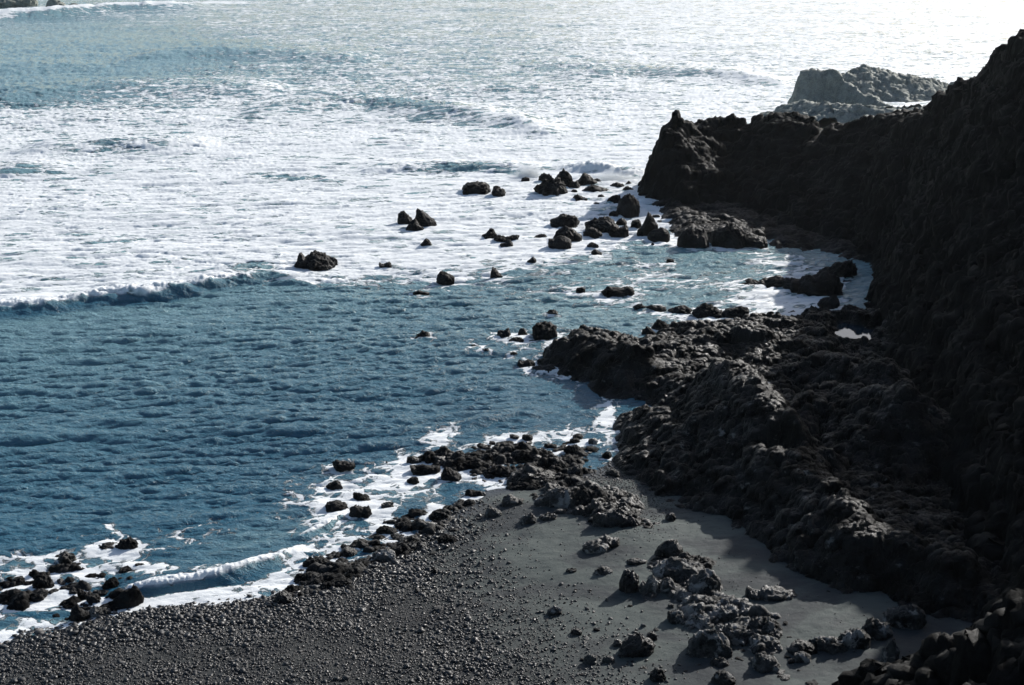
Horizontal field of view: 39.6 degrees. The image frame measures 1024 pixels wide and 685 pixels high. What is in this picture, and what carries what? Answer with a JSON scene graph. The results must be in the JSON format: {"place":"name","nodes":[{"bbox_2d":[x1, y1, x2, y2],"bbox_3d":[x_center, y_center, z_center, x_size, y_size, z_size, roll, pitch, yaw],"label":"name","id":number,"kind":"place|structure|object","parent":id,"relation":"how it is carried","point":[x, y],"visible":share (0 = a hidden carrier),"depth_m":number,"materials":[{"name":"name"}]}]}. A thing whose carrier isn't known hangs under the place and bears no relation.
{"place":"outdoors","nodes":[
{"label":"outdoors","id":0,"kind":"place"},
{"bbox_2d":[0,461,973,684],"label":"beach","id":1,"kind":"structure","parent":0,"point":[813,618],"depth_m":49.15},
{"bbox_2d":[0,551,143,620],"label":"lava ledge","id":2,"kind":"object","parent":1,"relation":"on","point":[20,601],"visible":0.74,"depth_m":52.97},
{"bbox_2d":[0,588,20,600],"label":"shore rock","id":3,"kind":"object","parent":2,"relation":"on","point":[6,594],"visible":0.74,"depth_m":52.34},
{"bbox_2d":[29,588,47,601],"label":"shore rock","id":4,"kind":"object","parent":2,"relation":"on","point":[38,595],"visible":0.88,"depth_m":52.37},
{"bbox_2d":[32,573,54,588],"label":"shore rock","id":5,"kind":"object","parent":2,"relation":"on","point":[42,580],"visible":0.73,"depth_m":53.07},
{"bbox_2d":[58,551,76,563],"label":"shore rock","id":6,"kind":"object","parent":2,"relation":"on","point":[66,557],"visible":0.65,"depth_m":54.98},
{"bbox_2d":[88,605,110,617],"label":"shore rock","id":7,"kind":"object","parent":2,"relation":"on","point":[94,611],"visible":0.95,"depth_m":51.16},
{"bbox_2d":[102,577,118,588],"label":"shore rock","id":8,"kind":"object","parent":2,"relation":"on","point":[112,582],"visible":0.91,"depth_m":53.11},
{"bbox_2d":[70,604,89,621],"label":"shore rock","id":9,"kind":"object","parent":1,"relation":"on","point":[77,613],"visible":0.78,"depth_m":50.77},
{"bbox_2d":[108,584,143,609],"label":"shore rock","id":10,"kind":"object","parent":1,"relation":"on","point":[133,596],"visible":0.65,"depth_m":51.75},
{"bbox_2d":[274,591,292,603],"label":"shore rock","id":11,"kind":"object","parent":1,"relation":"on","point":[283,597],"visible":0.78,"depth_m":51.78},
{"bbox_2d":[308,572,334,584],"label":"shore rock","id":12,"kind":"object","parent":1,"relation":"on","point":[323,577],"visible":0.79,"depth_m":53.59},
{"bbox_2d":[329,577,352,587],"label":"shore rock","id":13,"kind":"object","parent":1,"relation":"on","point":[340,582],"visible":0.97,"depth_m":53.10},
{"bbox_2d":[0,492,685,684],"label":"pebbles","id":14,"kind":"object","parent":1,"relation":"on","point":[209,613],"visible":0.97,"depth_m":48.77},
{"bbox_2d":[272,499,470,605],"bbox_3d":[-5.296,8.300,56.271,4.085,1.022,12.136,11,21,32],"label":"lava ledge","id":15,"kind":"object","parent":1,"relation":"on","point":[339,570],"visible":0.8,"depth_m":55.78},
{"bbox_2d":[302,556,329,566],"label":"shore rock","id":16,"kind":"object","parent":15,"relation":"on","point":[322,560],"visible":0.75,"depth_m":54.95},
{"bbox_2d":[341,546,357,556],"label":"shore rock","id":17,"kind":"object","parent":15,"relation":"on","point":[347,551],"visible":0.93,"depth_m":55.71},
{"bbox_2d":[376,525,396,533],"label":"shore rock","id":18,"kind":"object","parent":15,"relation":"on","point":[384,529],"visible":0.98,"depth_m":57.56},
{"bbox_2d":[372,548,395,561],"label":"shore rock","id":19,"kind":"object","parent":1,"relation":"on","point":[384,554],"visible":0.73,"depth_m":55.27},
{"bbox_2d":[398,535,420,544],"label":"shore rock","id":20,"kind":"object","parent":1,"relation":"on","point":[407,539],"visible":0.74,"depth_m":56.53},
{"bbox_2d":[407,540,426,550],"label":"shore rock","id":21,"kind":"object","parent":1,"relation":"on","point":[416,545],"visible":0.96,"depth_m":56.12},
{"bbox_2d":[411,518,434,528],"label":"shore rock","id":22,"kind":"object","parent":1,"relation":"on","point":[417,523],"visible":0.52,"depth_m":57.79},
{"bbox_2d":[428,508,450,519],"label":"shore rock","id":23,"kind":"object","parent":1,"relation":"on","point":[438,514],"visible":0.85,"depth_m":58.88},
{"bbox_2d":[437,534,456,543],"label":"shore rock","id":24,"kind":"object","parent":1,"relation":"on","point":[446,538],"visible":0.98,"depth_m":56.42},
{"bbox_2d":[386,441,593,486],"bbox_3d":[-0.845,5.554,64.893,10.063,1.316,6.532,4,18,13],"label":"lava ledge","id":25,"kind":"object","parent":1,"relation":"on","point":[497,456],"visible":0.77,"depth_m":64.59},
{"bbox_2d":[410,464,440,475],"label":"shore rock","id":26,"kind":"object","parent":25,"relation":"on","point":[421,469],"visible":1,"depth_m":63.59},
{"bbox_2d":[441,466,461,481],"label":"shore rock","id":27,"kind":"object","parent":25,"relation":"on","point":[448,474],"visible":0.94,"depth_m":62.77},
{"bbox_2d":[458,458,486,469],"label":"shore rock","id":28,"kind":"object","parent":25,"relation":"on","point":[470,464],"visible":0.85,"depth_m":64.00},
{"bbox_2d":[511,449,538,460],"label":"shore rock","id":29,"kind":"object","parent":25,"relation":"on","point":[517,455],"visible":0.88,"depth_m":64.99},
{"bbox_2d":[484,506,501,517],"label":"shore rock","id":30,"kind":"object","parent":1,"relation":"on","point":[490,511],"visible":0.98,"depth_m":58.60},
{"bbox_2d":[483,465,511,477],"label":"shore rock","id":31,"kind":"object","parent":1,"relation":"on","point":[501,470],"visible":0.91,"depth_m":63.20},
{"bbox_2d":[502,494,523,506],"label":"shore rock","id":32,"kind":"object","parent":1,"relation":"on","point":[508,500],"visible":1,"depth_m":59.59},
{"bbox_2d":[506,479,543,490],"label":"shore rock","id":33,"kind":"object","parent":1,"relation":"on","point":[526,484],"visible":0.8,"depth_m":61.69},
{"bbox_2d":[519,513,536,524],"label":"shore rock","id":34,"kind":"object","parent":1,"relation":"on","point":[530,518],"visible":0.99,"depth_m":57.44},
{"bbox_2d":[507,464,555,481],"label":"shore rock","id":35,"kind":"object","parent":1,"relation":"on","point":[528,472],"visible":0.56,"depth_m":62.42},
{"bbox_2d":[534,486,578,508],"bbox_3d":[1.883,6.580,59.392,1.958,1.334,1.387,1,18,2],"label":"shore rock","id":36,"kind":"object","parent":1,"relation":"on","point":[561,497],"visible":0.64,"depth_m":58.96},
{"bbox_2d":[432,457,705,557],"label":"gravel","id":37,"kind":"structure","parent":1,"relation":"on","point":[601,481],"depth_m":59.72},
{"bbox_2d":[583,654,596,664],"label":"beach rock","id":38,"kind":"object","parent":1,"relation":"on","point":[589,659],"visible":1,"depth_m":45.57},
{"bbox_2d":[529,476,657,529],"bbox_3d":[3.296,6.815,59.208,5.442,1.684,7.190,0,18,0],"label":"lava ledge","id":39,"kind":"object","parent":1,"relation":"on","point":[629,502],"visible":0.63,"depth_m":58.28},
{"bbox_2d":[582,539,609,553],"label":"beach rock","id":40,"kind":"object","parent":1,"relation":"on","point":[595,546],"visible":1,"depth_m":53.99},
{"bbox_2d":[575,485,617,505],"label":"shore rock","id":41,"kind":"object","parent":1,"relation":"on","point":[584,496],"visible":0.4,"depth_m":58.61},
{"bbox_2d":[594,564,612,574],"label":"beach rock","id":42,"kind":"object","parent":1,"relation":"on","point":[603,570],"visible":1,"depth_m":52.04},
{"bbox_2d":[599,534,619,548],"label":"beach rock","id":43,"kind":"object","parent":1,"relation":"on","point":[612,542],"visible":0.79,"depth_m":54.26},
{"bbox_2d":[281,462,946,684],"bbox_3d":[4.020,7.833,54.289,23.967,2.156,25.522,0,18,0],"label":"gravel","id":44,"kind":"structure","parent":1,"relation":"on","point":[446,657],"depth_m":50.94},
{"bbox_2d":[592,508,640,527],"bbox_3d":[4.262,7.098,56.470,2.150,1.093,1.015,1,18,4],"label":"shore rock","id":45,"kind":"object","parent":1,"relation":"on","point":[620,518],"visible":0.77,"depth_m":56.23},
{"bbox_2d":[619,569,638,592],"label":"beach rock","id":46,"kind":"object","parent":1,"relation":"on","point":[629,581],"visible":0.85,"depth_m":50.48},
{"bbox_2d":[618,632,655,657],"bbox_3d":[4.058,9.891,46.305,1.235,1.079,0.995,2,18,5],"label":"beach rock","id":47,"kind":"object","parent":1,"relation":"on","point":[637,644],"visible":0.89,"depth_m":46.00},
{"bbox_2d":[639,575,658,594],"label":"beach rock","id":48,"kind":"object","parent":1,"relation":"on","point":[649,585],"visible":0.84,"depth_m":50.34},
{"bbox_2d":[650,667,665,681],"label":"beach rock","id":49,"kind":"object","parent":1,"relation":"on","point":[657,674],"visible":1,"depth_m":44.39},
{"bbox_2d":[654,539,683,557],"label":"beach rock","id":50,"kind":"object","parent":1,"relation":"on","point":[668,548],"visible":0.59,"depth_m":53.04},
{"bbox_2d":[659,577,680,593],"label":"beach rock","id":51,"kind":"object","parent":1,"relation":"on","point":[667,585],"visible":0.81,"depth_m":50.37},
{"bbox_2d":[667,609,683,624],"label":"beach rock","id":52,"kind":"object","parent":1,"relation":"on","point":[675,617],"visible":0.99,"depth_m":48.07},
{"bbox_2d":[652,556,704,579],"bbox_3d":[6.114,8.278,51.619,1.770,0.924,1.438,14,23,38],"label":"beach rock","id":53,"kind":"object","parent":1,"relation":"on","point":[675,568],"visible":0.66,"depth_m":51.40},
{"bbox_2d":[642,555,722,598],"bbox_3d":[5.999,8.549,51.712,3.703,0.935,4.072,0,18,0],"label":"lava ledge","id":54,"kind":"object","parent":1,"relation":"on","point":[706,562],"visible":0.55,"depth_m":51.95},
{"bbox_2d":[682,593,716,605],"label":"beach rock","id":55,"kind":"object","parent":1,"relation":"on","point":[704,599],"visible":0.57,"depth_m":48.86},
{"bbox_2d":[687,609,711,624],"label":"beach rock","id":56,"kind":"object","parent":1,"relation":"on","point":[703,617],"visible":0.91,"depth_m":47.91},
{"bbox_2d":[687,568,720,593],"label":"beach rock","id":57,"kind":"object","parent":1,"relation":"on","point":[704,579],"visible":0.56,"depth_m":50.12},
{"bbox_2d":[687,628,732,657],"bbox_3d":[6.390,9.796,45.982,1.487,1.241,1.104,3,18,9],"label":"beach rock","id":58,"kind":"object","parent":1,"relation":"on","point":[708,643],"visible":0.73,"depth_m":45.64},
{"bbox_2d":[710,657,729,667],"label":"beach rock","id":59,"kind":"object","parent":1,"relation":"on","point":[720,662],"visible":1,"depth_m":45.09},
{"bbox_2d":[710,670,735,684],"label":"beach rock","id":60,"kind":"object","parent":1,"relation":"on","point":[720,677],"visible":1,"depth_m":43.91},
{"bbox_2d":[711,603,740,621],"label":"beach rock","id":61,"kind":"object","parent":1,"relation":"on","point":[726,612],"visible":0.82,"depth_m":48.11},
{"bbox_2d":[666,587,789,658],"bbox_3d":[7.247,9.526,48.031,3.871,1.424,6.989,-14,23,-37],"label":"lava ledge","id":62,"kind":"object","parent":1,"relation":"on","point":[746,608],"visible":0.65,"depth_m":48.28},
{"bbox_2d":[715,622,754,645],"bbox_3d":[7.302,9.643,46.748,1.394,1.009,1.067,3,18,10],"label":"beach rock","id":63,"kind":"object","parent":1,"relation":"on","point":[737,634],"visible":0.49,"depth_m":46.44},
{"bbox_2d":[745,585,763,599],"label":"beach rock","id":64,"kind":"object","parent":1,"relation":"on","point":[752,593],"visible":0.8,"depth_m":49.55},
{"bbox_2d":[742,616,782,639],"bbox_3d":[8.245,9.482,47.025,1.391,0.972,1.295,3,18,11],"label":"beach rock","id":65,"kind":"object","parent":1,"relation":"on","point":[760,625],"visible":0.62,"depth_m":46.72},
{"bbox_2d":[747,632,782,651],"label":"beach rock","id":66,"kind":"object","parent":1,"relation":"on","point":[771,643],"visible":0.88,"depth_m":46.01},
{"bbox_2d":[750,652,780,672],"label":"beach rock","id":67,"kind":"object","parent":1,"relation":"on","point":[761,662],"visible":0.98,"depth_m":44.69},
{"bbox_2d":[759,585,797,600],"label":"beach rock","id":68,"kind":"object","parent":1,"relation":"on","point":[774,593],"visible":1,"depth_m":49.40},
{"bbox_2d":[793,651,810,662],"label":"beach rock","id":69,"kind":"object","parent":1,"relation":"on","point":[801,657],"visible":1,"depth_m":45.07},
{"bbox_2d":[788,638,817,654],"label":"beach rock","id":70,"kind":"object","parent":1,"relation":"on","point":[798,645],"visible":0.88,"depth_m":45.60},
{"bbox_2d":[808,635,847,654],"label":"beach rock","id":71,"kind":"object","parent":1,"relation":"on","point":[831,645],"visible":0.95,"depth_m":45.63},
{"bbox_2d":[838,628,870,649],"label":"beach rock","id":72,"kind":"object","parent":1,"relation":"on","point":[857,638],"visible":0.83,"depth_m":45.69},
{"bbox_2d":[861,617,892,640],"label":"beach rock","id":73,"kind":"object","parent":1,"relation":"on","point":[875,629],"visible":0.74,"depth_m":46.22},
{"bbox_2d":[880,639,899,662],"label":"beach rock","id":74,"kind":"object","parent":1,"relation":"on","point":[890,651],"visible":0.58,"depth_m":44.64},
{"bbox_2d":[882,604,926,629],"bbox_3d":[13.051,9.203,47.314,1.438,1.281,1.074,5,19,16],"label":"beach rock","id":75,"kind":"object","parent":1,"relation":"on","point":[912,616],"visible":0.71,"depth_m":46.96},
{"bbox_2d":[0,0,1023,644],"bbox_3d":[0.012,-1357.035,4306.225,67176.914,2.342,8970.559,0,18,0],"label":"sea","id":76,"kind":"structure","parent":0,"point":[204,382],"depth_m":103.07,"materials":[{"name":"liquid"}]},
{"bbox_2d":[0,0,37,7],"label":"sea rock","id":77,"kind":"object","parent":76,"relation":"in","point":[16,3],"visible":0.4,"depth_m":307.04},
{"bbox_2d":[115,537,138,549],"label":"shore rock","id":78,"kind":"object","parent":76,"relation":"in","point":[127,543],"visible":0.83,"depth_m":56.06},
{"bbox_2d":[294,250,337,270],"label":"sea rock","id":79,"kind":"object","parent":76,"relation":"in","point":[314,260],"visible":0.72,"depth_m":97.47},
{"bbox_2d":[325,500,348,511],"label":"shore rock","id":80,"kind":"object","parent":76,"relation":"in","point":[335,505],"visible":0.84,"depth_m":59.69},
{"bbox_2d":[332,459,355,471],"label":"shore rock","id":81,"kind":"object","parent":76,"relation":"in","point":[340,466],"visible":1,"depth_m":64.13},
{"bbox_2d":[349,505,371,518],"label":"shore rock","id":82,"kind":"object","parent":76,"relation":"in","point":[358,511],"visible":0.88,"depth_m":59.04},
{"bbox_2d":[397,211,411,223],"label":"sea rock","id":83,"kind":"object","parent":76,"relation":"in","point":[404,217],"visible":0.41,"depth_m":110.28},
{"bbox_2d":[406,218,423,230],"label":"sea rock","id":84,"kind":"object","parent":76,"relation":"in","point":[413,225],"visible":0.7,"depth_m":108.16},
{"bbox_2d":[415,208,436,226],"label":"sea rock","id":85,"kind":"object","parent":76,"relation":"in","point":[423,218],"visible":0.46,"depth_m":109.31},
{"bbox_2d":[436,271,454,284],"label":"sea rock","id":86,"kind":"object","parent":76,"relation":"in","point":[444,278],"visible":1,"depth_m":94.20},
{"bbox_2d":[462,181,490,194],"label":"sea rock","id":87,"kind":"object","parent":76,"relation":"in","point":[476,187],"visible":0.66,"depth_m":120.95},
{"bbox_2d":[494,235,518,241],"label":"sea rock","id":88,"kind":"object","parent":76,"relation":"in","point":[500,238],"visible":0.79,"depth_m":104.83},
{"bbox_2d":[506,160,545,177],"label":"sea spray","id":89,"kind":"object","parent":76,"relation":"on","point":[525,172],"visible":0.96,"depth_m":127.79,"materials":[{"name":"white liquid"}]},
{"bbox_2d":[532,321,556,339],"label":"sea rock","id":90,"kind":"object","parent":76,"relation":"in","point":[545,330],"visible":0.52,"depth_m":81.76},
{"bbox_2d":[533,175,567,195],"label":"sea rock","id":91,"kind":"object","parent":76,"relation":"in","point":[550,185],"visible":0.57,"depth_m":120.30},
{"bbox_2d":[548,235,571,249],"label":"sea rock","id":92,"kind":"object","parent":76,"relation":"in","point":[561,242],"visible":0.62,"depth_m":102.72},
{"bbox_2d":[555,168,572,186],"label":"sea rock","id":93,"kind":"object","parent":76,"relation":"in","point":[565,176],"visible":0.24,"depth_m":123.81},
{"bbox_2d":[550,213,579,227],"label":"sea rock","id":94,"kind":"object","parent":76,"relation":"in","point":[568,220],"visible":0.89,"depth_m":110.04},
{"bbox_2d":[553,226,581,241],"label":"sea rock","id":95,"kind":"object","parent":76,"relation":"in","point":[567,232],"visible":0.52,"depth_m":105.07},
{"bbox_2d":[575,173,597,185],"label":"sea rock","id":96,"kind":"object","parent":76,"relation":"in","point":[584,179],"visible":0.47,"depth_m":124.43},
{"bbox_2d":[583,227,601,238],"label":"sea rock","id":97,"kind":"object","parent":76,"relation":"in","point":[594,233],"visible":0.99,"depth_m":106.65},
{"bbox_2d":[585,216,618,232],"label":"sea rock","id":98,"kind":"object","parent":76,"relation":"in","point":[602,224],"visible":0.48,"depth_m":108.16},
{"bbox_2d":[590,168,641,182],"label":"sea spray","id":99,"kind":"object","parent":76,"relation":"on","point":[611,177],"visible":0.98,"depth_m":126.81,"materials":[{"name":"white liquid"}]},
{"bbox_2d":[601,286,634,297],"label":"sea rock","id":100,"kind":"object","parent":76,"relation":"in","point":[608,291],"visible":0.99,"depth_m":91.23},
{"bbox_2d":[607,224,628,237],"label":"sea rock","id":101,"kind":"object","parent":76,"relation":"in","point":[614,230],"visible":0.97,"depth_m":106.67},
{"bbox_2d":[616,193,639,217],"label":"sea rock","id":102,"kind":"object","parent":76,"relation":"in","point":[628,206],"visible":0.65,"depth_m":113.06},
{"bbox_2d":[637,212,657,235],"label":"sea rock","id":103,"kind":"object","parent":76,"relation":"in","point":[649,224],"visible":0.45,"depth_m":106.82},
{"bbox_2d":[647,227,669,242],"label":"sea rock","id":104,"kind":"object","parent":76,"relation":"in","point":[661,234],"visible":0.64,"depth_m":105.03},
{"bbox_2d":[668,305,691,313],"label":"sea rock","id":105,"kind":"object","parent":76,"relation":"in","point":[683,309],"visible":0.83,"depth_m":87.16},
{"bbox_2d":[677,226,708,248],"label":"sea rock","id":106,"kind":"object","parent":76,"relation":"in","point":[693,237],"visible":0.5,"depth_m":102.52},
{"bbox_2d":[692,302,723,318],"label":"sea rock","id":107,"kind":"object","parent":76,"relation":"in","point":[704,310],"visible":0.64,"depth_m":86.37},
{"bbox_2d":[708,223,746,248],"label":"sea rock","id":108,"kind":"object","parent":76,"relation":"in","point":[728,235],"visible":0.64,"depth_m":103.05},
{"bbox_2d":[722,306,748,318],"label":"sea rock","id":109,"kind":"object","parent":76,"relation":"in","point":[739,311],"visible":0.56,"depth_m":86.14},
{"bbox_2d":[745,232,767,248],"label":"sea rock","id":110,"kind":"object","parent":76,"relation":"in","point":[755,241],"visible":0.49,"depth_m":103.00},
{"bbox_2d":[652,197,866,262],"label":"rock shelf","id":111,"kind":"object","parent":76,"relation":"in","point":[709,218],"visible":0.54,"depth_m":108.59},
{"bbox_2d":[742,275,798,287],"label":"sea rock","id":112,"kind":"object","parent":76,"relation":"in","point":[776,281],"visible":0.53,"depth_m":92.93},
{"bbox_2d":[637,108,909,239],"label":"headland","id":113,"kind":"structure","parent":76,"relation":"in","point":[805,172],"depth_m":115.63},
{"bbox_2d":[783,271,843,296],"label":"sea rock","id":114,"kind":"object","parent":76,"relation":"in","point":[824,283],"visible":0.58,"depth_m":90.86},
{"bbox_2d":[817,295,839,308],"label":"sea rock","id":115,"kind":"object","parent":76,"relation":"in","point":[832,302],"visible":0.67,"depth_m":88.24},
{"bbox_2d":[817,259,857,277],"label":"sea rock","id":116,"kind":"object","parent":76,"relation":"in","point":[845,269],"visible":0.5,"depth_m":94.90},
{"bbox_2d":[760,68,925,120],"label":"rock stack","id":117,"kind":"object","parent":76,"relation":"in","point":[817,92],"visible":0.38,"depth_m":164.62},
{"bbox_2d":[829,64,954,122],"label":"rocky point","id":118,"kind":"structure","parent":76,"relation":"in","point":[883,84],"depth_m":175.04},
{"bbox_2d":[537,308,1002,622],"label":"rock ridge","id":119,"kind":"object","parent":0,"point":[812,459],"visible":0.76,"depth_m":60.60,"materials":[{"name":"stone"}]},
{"bbox_2d":[835,322,873,339],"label":"tide pool","id":120,"kind":"structure","parent":119,"relation":"on","point":[851,331],"depth_m":81.29,"materials":[{"name":"white liquid"}]},
{"bbox_2d":[831,29,1023,684],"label":"cliff","id":121,"kind":"structure","parent":0,"point":[937,239],"depth_m":70.50,"materials":[{"name":"stone"}]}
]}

